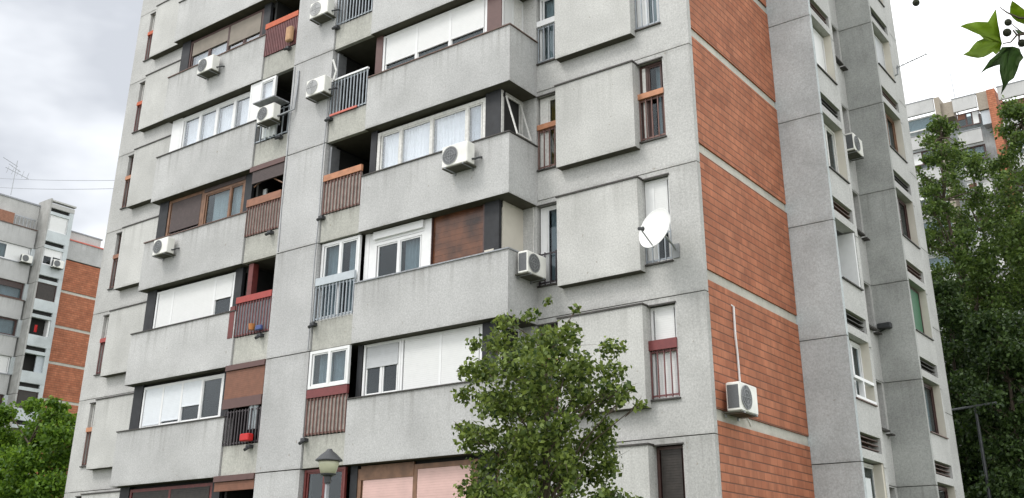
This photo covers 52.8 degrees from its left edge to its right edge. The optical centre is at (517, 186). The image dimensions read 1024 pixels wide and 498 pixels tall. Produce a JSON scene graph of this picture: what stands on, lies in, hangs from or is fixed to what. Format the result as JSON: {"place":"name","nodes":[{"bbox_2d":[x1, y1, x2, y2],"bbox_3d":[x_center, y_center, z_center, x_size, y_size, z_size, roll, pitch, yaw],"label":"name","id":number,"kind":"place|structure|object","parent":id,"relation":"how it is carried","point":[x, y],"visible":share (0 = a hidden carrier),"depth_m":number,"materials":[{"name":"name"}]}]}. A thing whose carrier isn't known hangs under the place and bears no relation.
{"place":"outdoors","nodes":[
{"label":"outdoors","id":0,"kind":"place"},
{"bbox_2d":[0,193,103,497],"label":"apartment building","id":1,"kind":"structure","parent":0,"point":[48,357],"depth_m":78.92,"materials":[{"name":"grey concrete"}]},
{"bbox_2d":[0,355,9,372],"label":"window","id":2,"kind":"structure","parent":1,"relation":"in","point":[4,360],"depth_m":75.80,"materials":[{"name":"white plastic"}]},
{"bbox_2d":[0,316,16,335],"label":"window","id":3,"kind":"structure","parent":1,"relation":"in","point":[15,323],"depth_m":76.91,"materials":[{"name":"brown paint"}]},
{"bbox_2d":[0,278,23,298],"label":"window","id":4,"kind":"structure","parent":1,"relation":"in","point":[2,281],"depth_m":77.61,"materials":[{"name":"brown paint"}]},
{"bbox_2d":[0,241,30,261],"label":"window","id":5,"kind":"structure","parent":1,"relation":"in","point":[12,252],"depth_m":78.28,"materials":[{"name":"white plastic"}]},
{"bbox_2d":[3,157,28,194],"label":"tv antenna","id":6,"kind":"object","parent":1,"relation":"attached to","point":[15,172],"visible":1,"depth_m":78.44,"materials":[{"name":"metal"}]},
{"bbox_2d":[19,254,32,265],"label":"air conditioner","id":7,"kind":"object","parent":1,"relation":"attached to","point":[26,259],"visible":1,"depth_m":78.33,"materials":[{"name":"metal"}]},
{"bbox_2d":[15,390,37,407],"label":"window","id":8,"kind":"structure","parent":1,"relation":"in","point":[22,395],"depth_m":75.41,"materials":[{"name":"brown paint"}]},
{"bbox_2d":[35,282,56,301],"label":"window","id":9,"kind":"structure","parent":1,"relation":"in","point":[47,292],"depth_m":78.53,"materials":[{"name":"brown paint"}]},
{"bbox_2d":[42,248,62,265],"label":"window","id":10,"kind":"structure","parent":1,"relation":"in","point":[47,252],"depth_m":79.53,"materials":[{"name":"white plastic"}]},
{"bbox_2d":[50,259,63,270],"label":"air conditioner","id":11,"kind":"object","parent":1,"relation":"attached to","point":[58,265],"visible":1,"depth_m":79.24,"materials":[{"name":"metal"}]},
{"bbox_2d":[48,214,67,234],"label":"window","id":12,"kind":"structure","parent":1,"relation":"in","point":[56,224],"depth_m":80.53,"materials":[{"name":"white plastic"}]},
{"bbox_2d":[0,187,112,188],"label":"overhead cable","id":13,"kind":"object","parent":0,"point":[32,188],"visible":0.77,"depth_m":129.21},
{"bbox_2d":[0,178,114,180],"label":"overhead cable","id":14,"kind":"object","parent":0,"point":[65,180],"visible":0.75,"depth_m":122.88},
{"bbox_2d":[0,0,1023,247],"label":"sky","id":15,"kind":"structure","parent":0,"point":[66,66],"materials":[{"name":"white"}]},
{"bbox_2d":[64,0,964,497],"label":"apartment building","id":16,"kind":"structure","parent":0,"point":[352,246],"depth_m":25.07,"materials":[{"name":"paint"}]},
{"bbox_2d":[84,404,95,465],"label":"window","id":17,"kind":"structure","parent":16,"relation":"in","point":[94,404],"depth_m":32.06,"materials":[{"name":"white paint"}]},
{"bbox_2d":[100,317,108,373],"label":"window","id":18,"kind":"structure","parent":16,"relation":"in","point":[107,317],"depth_m":33.10,"materials":[{"name":"white paint"}]},
{"bbox_2d":[113,235,121,285],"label":"window","id":19,"kind":"structure","parent":16,"relation":"in","point":[120,235],"depth_m":34.15,"materials":[{"name":"grey glass"}]},
{"bbox_2d":[126,157,133,204],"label":"window","id":20,"kind":"structure","parent":16,"relation":"in","point":[133,157],"depth_m":35.18,"materials":[{"name":"grey glass"}]},
{"bbox_2d":[137,85,144,129],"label":"window","id":21,"kind":"structure","parent":16,"relation":"in","point":[143,85],"depth_m":36.21,"materials":[{"name":"white paint"}]},
{"bbox_2d":[148,15,155,57],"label":"window","id":22,"kind":"structure","parent":16,"relation":"in","point":[155,15],"depth_m":37.26,"materials":[{"name":"grey glass"}]},
{"bbox_2d":[152,236,179,260],"bbox_3d":[-10.223,1.794,30.020,0.819,0.551,0.368,-15,-26,34],"label":"air conditioner","id":23,"kind":"object","parent":16,"relation":"attached to","point":[163,248],"visible":1,"depth_m":29.90,"materials":[{"name":"metal"}]},
{"bbox_2d":[129,482,212,497],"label":"window","id":24,"kind":"structure","parent":16,"relation":"in","point":[203,490],"depth_m":27.08,"materials":[{"name":"red paint"}]},
{"bbox_2d":[139,373,224,427],"bbox_3d":[-9.161,5.897,28.145,3.540,1.195,0.074,-15,-26,34],"label":"window","id":25,"kind":"structure","parent":16,"relation":"in","point":[162,403],"depth_m":28.34,"materials":[{"name":"white plastic"}]},
{"bbox_2d":[165,190,204,235],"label":"window","id":26,"kind":"structure","parent":16,"relation":"in","point":[184,212],"depth_m":30.75,"materials":[{"name":"brown paint"}]},
{"bbox_2d":[153,272,235,327],"bbox_3d":[-9.149,3.295,29.178,3.540,1.195,0.074,-15,-26,34],"label":"window","id":27,"kind":"structure","parent":16,"relation":"in","point":[196,300],"depth_m":29.20,"materials":[{"name":"white plastic"}]},
{"bbox_2d":[197,54,224,80],"bbox_3d":[-9.359,-3.661,31.503,0.862,0.580,0.388,-15,-26,34],"label":"air conditioner","id":28,"kind":"object","parent":16,"relation":"attached to","point":[208,67],"visible":1,"depth_m":31.38,"materials":[{"name":"metal"}]},
{"bbox_2d":[178,91,250,148],"bbox_3d":[-9.063,-1.919,31.277,3.490,1.235,0.185,-15,-26,34],"label":"window","id":29,"kind":"structure","parent":16,"relation":"in","point":[229,115],"depth_m":31.48,"materials":[{"name":"white plastic"}]},
{"bbox_2d":[201,180,245,224],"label":"window","id":30,"kind":"structure","parent":16,"relation":"in","point":[225,201],"depth_m":29.88,"materials":[{"name":"brown paint"}]},
{"bbox_2d":[188,8,264,67],"bbox_3d":[-9.090,-4.493,32.326,3.560,1.195,0.189,-15,-26,34],"label":"window","id":31,"kind":"structure","parent":16,"relation":"in","point":[220,41],"depth_m":32.35,"materials":[{"name":"brown paint"}]},
{"bbox_2d":[239,433,252,441],"bbox_3d":[-6.710,6.211,25.541,0.330,0.180,0.180,-15,-26,34],"label":"planter","id":32,"kind":"object","parent":16,"relation":"attached to","point":[245,437],"visible":1,"depth_m":25.46,"materials":[{"name":"red plastic"}]},
{"bbox_2d":[249,323,254,330],"bbox_3d":[-6.882,3.634,26.723,0.180,0.160,0.180,-15,-26,34],"label":"flower pot","id":33,"kind":"object","parent":16,"relation":"on","point":[251,326],"visible":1,"depth_m":26.67,"materials":[{"name":"orange plastic"}]},
{"bbox_2d":[248,405,258,429],"bbox_3d":[-6.632,5.748,25.879,0.380,0.650,0.099,-15,-26,34],"label":"laundry","id":34,"kind":"object","parent":16,"relation":"hanging from","point":[253,416],"visible":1,"depth_m":25.85,"materials":[{"name":"grey fabric"}]},
{"bbox_2d":[255,325,262,330],"bbox_3d":[-6.660,3.632,26.594,0.220,0.130,0.090,-15,-26,34],"label":"planter","id":35,"kind":"object","parent":16,"relation":"attached to","point":[258,327],"visible":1,"depth_m":26.55,"materials":[{"name":"blue plastic"}]},
{"bbox_2d":[247,75,277,127],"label":"window","id":36,"kind":"structure","parent":16,"relation":"in","point":[256,94],"depth_m":29.95,"materials":[{"name":"white plastic"}]},
{"bbox_2d":[261,124,276,138],"bbox_3d":[-6.944,-1.618,29.009,0.600,0.450,0.100,-15,-26,34],"label":"laundry","id":37,"kind":"object","parent":16,"relation":"hanging from","point":[271,130],"visible":0.66,"depth_m":28.99,"materials":[{"name":"white fabric"}]},
{"bbox_2d":[253,71,299,128],"bbox_3d":[-6.761,-2.472,28.844,1.246,1.580,0.560,-15,-26,34],"label":"air conditioner","id":38,"kind":"object","parent":16,"relation":"attached to","point":[268,115],"visible":1,"depth_m":28.62,"materials":[{"name":"metal"}]},
{"bbox_2d":[285,26,293,42],"bbox_3d":[-6.552,-4.397,29.689,0.240,0.480,0.140,-15,-26,34],"label":"storage box","id":39,"kind":"object","parent":16,"relation":"on","point":[289,34],"visible":1,"depth_m":29.61,"materials":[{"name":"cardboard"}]},
{"bbox_2d":[306,59,337,103],"bbox_3d":[-5.283,-2.927,27.962,0.862,1.195,0.388,-15,-26,34],"label":"air conditioner","id":40,"kind":"object","parent":16,"relation":"attached to","point":[318,89],"visible":1,"depth_m":27.74,"materials":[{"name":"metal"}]},
{"bbox_2d":[310,0,339,25],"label":"air conditioner","id":41,"kind":"object","parent":16,"relation":"attached to","point":[321,11],"visible":1,"depth_m":28.72,"materials":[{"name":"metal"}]},
{"bbox_2d":[303,467,347,497],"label":"window","id":42,"kind":"structure","parent":16,"relation":"in","point":[344,470],"depth_m":23.78,"materials":[{"name":"red paint"}]},
{"bbox_2d":[307,345,351,389],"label":"window","id":43,"kind":"structure","parent":16,"relation":"in","point":[342,359],"depth_m":24.75,"materials":[{"name":"white plastic"}]},
{"bbox_2d":[316,235,361,321],"bbox_3d":[-4.389,2.299,25.690,1.350,2.020,0.185,-15,-26,34],"label":"window","id":44,"kind":"structure","parent":16,"relation":"in","point":[336,248],"depth_m":25.81,"materials":[{"name":"white plastic"}]},
{"bbox_2d":[361,339,401,395],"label":"window","id":45,"kind":"structure","parent":16,"relation":"in","point":[382,354],"depth_m":24.07,"materials":[{"name":"white plastic"}]},
{"bbox_2d":[373,231,423,277],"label":"window","id":46,"kind":"structure","parent":16,"relation":"in","point":[414,242],"depth_m":24.78,"materials":[{"name":"white plastic"}]},
{"bbox_2d":[357,459,477,497],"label":"window","id":47,"kind":"structure","parent":16,"relation":"in","point":[437,479],"depth_m":22.23,"materials":[{"name":"brown paint"}]},
{"bbox_2d":[376,97,485,170],"bbox_3d":[-2.112,-1.171,25.440,3.530,1.195,0.185,-15,-26,34],"label":"window","id":48,"kind":"structure","parent":16,"relation":"in","point":[452,129],"depth_m":25.51,"materials":[{"name":"white paint"}]},
{"bbox_2d":[382,0,486,70],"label":"window","id":49,"kind":"structure","parent":16,"relation":"in","point":[468,20],"depth_m":26.44,"materials":[{"name":"white plastic"}]},
{"bbox_2d":[399,324,482,390],"bbox_3d":[-1.698,3.857,23.020,2.380,1.265,0.070,-15,-26,34],"label":"window","id":50,"kind":"structure","parent":16,"relation":"in","point":[431,359],"depth_m":23.08,"materials":[{"name":"white plastic"}]},
{"bbox_2d":[442,140,481,175],"bbox_3d":[-1.281,-0.671,23.855,0.914,0.614,0.411,-15,-26,34],"label":"air conditioner","id":51,"kind":"object","parent":16,"relation":"attached to","point":[457,157],"visible":1,"depth_m":23.74,"materials":[{"name":"metal"}]},
{"bbox_2d":[497,454,514,490],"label":"window","id":52,"kind":"structure","parent":16,"relation":"in","point":[500,471],"depth_m":21.24,"materials":[{"name":"white paint"}]},
{"bbox_2d":[498,325,522,375],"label":"window","id":53,"kind":"structure","parent":16,"relation":"in","point":[517,330],"depth_m":22.80,"materials":[{"name":"white plastic"}]},
{"bbox_2d":[502,0,522,30],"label":"window","id":54,"kind":"structure","parent":16,"relation":"in","point":[512,10],"depth_m":25.56,"materials":[{"name":"white plastic"}]},
{"bbox_2d":[501,90,531,141],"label":"window","id":55,"kind":"structure","parent":16,"relation":"in","point":[521,114],"depth_m":24.40,"materials":[{"name":"white paint"}]},
{"bbox_2d":[515,250,545,283],"bbox_3d":[0.338,1.799,22.709,0.388,0.580,0.862,-15,-26,34],"label":"air conditioner","id":56,"kind":"object","parent":16,"relation":"attached to","point":[531,267],"visible":1,"depth_m":22.47,"materials":[{"name":"metal"}]},
{"bbox_2d":[540,0,554,60],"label":"window","id":57,"kind":"structure","parent":16,"relation":"in","point":[550,12],"depth_m":25.54,"materials":[{"name":"white plastic"}]},
{"bbox_2d":[540,95,555,168],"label":"window","id":58,"kind":"structure","parent":16,"relation":"in","point":[545,104],"depth_m":24.51,"materials":[{"name":"white paint"}]},
{"bbox_2d":[541,205,556,284],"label":"window","id":59,"kind":"structure","parent":16,"relation":"in","point":[545,212],"depth_m":23.51,"materials":[{"name":"white plastic"}]},
{"bbox_2d":[541,325,558,410],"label":"window","id":60,"kind":"structure","parent":16,"relation":"in","point":[552,326],"depth_m":22.41,"materials":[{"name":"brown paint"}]},
{"bbox_2d":[636,0,658,26],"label":"window","id":61,"kind":"structure","parent":16,"relation":"in","point":[655,2],"depth_m":23.76,"materials":[{"name":"white plastic"}]},
{"bbox_2d":[640,61,664,140],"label":"window","id":62,"kind":"structure","parent":16,"relation":"in","point":[645,78],"depth_m":22.91,"materials":[{"name":"brown paint"}]},
{"bbox_2d":[637,208,679,257],"bbox_3d":[2.873,0.897,20.960,0.813,0.922,0.899,-3,-22,9],"label":"satellite dish","id":63,"kind":"object","parent":16,"relation":"attached to","point":[653,228],"visible":1,"depth_m":20.97,"materials":[{"name":"metal"}]},
{"bbox_2d":[645,177,671,263],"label":"window","id":64,"kind":"structure","parent":16,"relation":"in","point":[656,191],"depth_m":21.97,"materials":[{"name":"white plastic"}]},
{"bbox_2d":[650,304,679,398],"bbox_3d":[3.012,3.334,20.763,0.620,1.890,0.070,-15,-26,34],"label":"window","id":65,"kind":"structure","parent":16,"relation":"in","point":[663,319],"depth_m":20.79,"materials":[{"name":"white plastic"}]},
{"bbox_2d":[657,445,685,497],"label":"window","id":66,"kind":"structure","parent":16,"relation":"in","point":[670,460],"depth_m":19.89,"materials":[{"name":"brown paint"}]},
{"bbox_2d":[723,304,757,426],"bbox_3d":[4.483,3.483,20.713,0.462,2.476,1.186,-15,-26,34],"label":"air conditioner","id":67,"kind":"object","parent":16,"relation":"attached to","point":[741,397],"visible":1,"depth_m":20.04,"materials":[{"name":"metal"}]},
{"bbox_2d":[813,28,826,71],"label":"window","id":68,"kind":"structure","parent":16,"relation":"in","point":[818,40],"depth_m":27.36,"materials":[{"name":"white plastic"}]},
{"bbox_2d":[824,124,839,173],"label":"window","id":69,"kind":"structure","parent":16,"relation":"in","point":[826,128],"depth_m":26.44,"materials":[{"name":"white paint"}]},
{"bbox_2d":[845,132,863,161],"bbox_3d":[9.973,-1.131,30.592,0.426,0.638,0.948,-15,-26,34],"label":"air conditioner","id":70,"kind":"object","parent":16,"relation":"attached to","point":[854,147],"visible":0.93,"depth_m":30.29,"materials":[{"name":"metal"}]},
{"bbox_2d":[849,340,866,397],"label":"window","id":71,"kind":"structure","parent":16,"relation":"in","point":[852,345],"depth_m":24.41,"materials":[{"name":"white plastic"}]},
{"bbox_2d":[863,463,875,497],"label":"window","id":72,"kind":"structure","parent":16,"relation":"in","point":[868,466],"depth_m":23.44,"materials":[{"name":"white paint"}]},
{"bbox_2d":[874,34,886,70],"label":"window","id":73,"kind":"structure","parent":16,"relation":"in","point":[879,46],"depth_m":33.23,"materials":[{"name":"white paint"}]},
{"bbox_2d":[885,113,897,151],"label":"window","id":74,"kind":"structure","parent":16,"relation":"in","point":[888,118],"depth_m":32.39,"materials":[{"name":"brown paint"}]},
{"bbox_2d":[897,197,910,239],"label":"window","id":75,"kind":"structure","parent":16,"relation":"in","point":[903,204],"depth_m":31.32,"materials":[{"name":"brown paint"}]},
{"bbox_2d":[895,53,927,75],"bbox_3d":[12.614,-3.902,33.046,1.082,0.493,0.300,-15,-26,34],"label":"tv antenna","id":76,"kind":"object","parent":16,"relation":"attached to","point":[897,67],"visible":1,"depth_m":33.17,"materials":[{"name":"metal"}]},
{"bbox_2d":[910,287,924,333],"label":"window","id":77,"kind":"structure","parent":16,"relation":"in","point":[915,298],"depth_m":30.08,"materials":[{"name":"green"}]},
{"bbox_2d":[923,383,938,433],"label":"window","id":78,"kind":"structure","parent":16,"relation":"in","point":[926,386],"depth_m":29.27,"materials":[{"name":"brown paint"}]},
{"bbox_2d":[931,485,947,497],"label":"window","id":79,"kind":"structure","parent":16,"relation":"in","point":[944,490],"depth_m":28.39,"materials":[{"name":"brown paint"}]},
{"bbox_2d":[877,322,892,331],"bbox_3d":[10.327,3.973,29.035,0.436,0.259,0.200,-15,-26,34],"label":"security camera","id":80,"kind":"object","parent":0,"point":[884,326],"visible":1,"depth_m":28.98,"materials":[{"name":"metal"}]},
{"bbox_2d":[906,79,1023,342],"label":"apartment building","id":81,"kind":"structure","parent":0,"point":[976,134],"depth_m":79.97,"materials":[{"name":"grey concrete"}]},
{"bbox_2d":[908,114,935,133],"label":"window","id":82,"kind":"structure","parent":81,"relation":"in","point":[918,124],"depth_m":82.92,"materials":[{"name":"glass"}]},
{"bbox_2d":[913,149,930,165],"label":"window","id":83,"kind":"structure","parent":81,"relation":"in","point":[916,157],"depth_m":82.00,"materials":[{"name":"white"}]},
{"bbox_2d":[923,219,953,229],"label":"window","id":84,"kind":"structure","parent":81,"relation":"in","point":[924,222],"depth_m":79.98,"materials":[{"name":"white plastic"}]},
{"bbox_2d":[929,255,951,270],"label":"window","id":85,"kind":"structure","parent":81,"relation":"in","point":[931,259],"depth_m":78.79,"materials":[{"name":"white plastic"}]},
{"bbox_2d":[948,65,958,114],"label":"antenna mast","id":86,"kind":"object","parent":81,"relation":"on","point":[952,85],"visible":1,"depth_m":82.42,"materials":[{"name":"metal"}]},
{"bbox_2d":[956,110,980,128],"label":"window","id":87,"kind":"structure","parent":81,"relation":"in","point":[975,118],"depth_m":80.45,"materials":[{"name":"brown paint"}]},
{"bbox_2d":[961,144,987,160],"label":"window","id":88,"kind":"structure","parent":81,"relation":"in","point":[981,148],"depth_m":79.46,"materials":[{"name":"grey glass"}]},
{"bbox_2d":[967,179,993,193],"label":"window","id":89,"kind":"structure","parent":81,"relation":"in","point":[986,183],"depth_m":78.30,"materials":[{"name":"white plastic"}]},
{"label":"ground","id":90,"kind":"structure","parent":0,"visible":0},
{"bbox_2d":[0,395,76,497],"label":"maple tree","id":91,"kind":"object","parent":90,"relation":"on","point":[50,436],"visible":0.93,"depth_m":53.87,"materials":[{"name":"green plant"}]},
{"bbox_2d":[315,449,342,497],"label":"street lamp","id":92,"kind":"object","parent":90,"relation":"on","point":[328,460],"visible":1,"depth_m":13.81,"materials":[{"name":"metal"}]},
{"bbox_2d":[450,295,648,497],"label":"linden tree","id":93,"kind":"object","parent":90,"relation":"on","point":[530,443],"visible":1,"depth_m":15.34,"materials":[{"name":"green plant"}]},
{"bbox_2d":[915,112,1011,462],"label":"poplar tree","id":94,"kind":"object","parent":90,"relation":"on","point":[964,263],"visible":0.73,"depth_m":43.09,"materials":[{"name":"green plant"}]},
{"bbox_2d":[912,0,1023,93],"bbox_3d":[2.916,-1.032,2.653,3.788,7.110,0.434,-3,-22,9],"label":"plane tree","id":95,"kind":"object","parent":90,"relation":"on","point":[1008,59],"visible":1,"depth_m":2.71,"materials":[{"name":"green plant"}]},
{"bbox_2d":[926,145,1022,469],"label":"maple tree","id":96,"kind":"object","parent":90,"relation":"on","point":[974,165],"visible":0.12,"depth_m":47.60,"materials":[{"name":"green plant"}]},
{"bbox_2d":[952,402,996,497],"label":"street lamp","id":97,"kind":"object","parent":90,"relation":"on","point":[982,452],"visible":0.83,"depth_m":34.89,"materials":[{"name":"metal"}]},
{"bbox_2d":[932,274,1022,491],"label":"maple tree","id":98,"kind":"object","parent":90,"relation":"on","point":[953,313],"visible":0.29,"depth_m":39.39,"materials":[{"name":"green plant"}]},
{"bbox_2d":[948,306,1023,497],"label":"maple tree","id":99,"kind":"object","parent":90,"relation":"on","point":[1005,348],"visible":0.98,"depth_m":36.18,"materials":[{"name":"green plant"}]},
{"bbox_2d":[973,95,1023,325],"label":"elm tree","id":100,"kind":"object","parent":90,"relation":"on","point":[1013,109],"visible":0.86,"depth_m":44.08,"materials":[{"name":"green plant"}]},
{"bbox_2d":[994,227,1023,418],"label":"maple tree","id":101,"kind":"object","parent":90,"relation":"on","point":[1012,296],"visible":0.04,"depth_m":50.44,"materials":[{"name":"green plant"}]}
]}

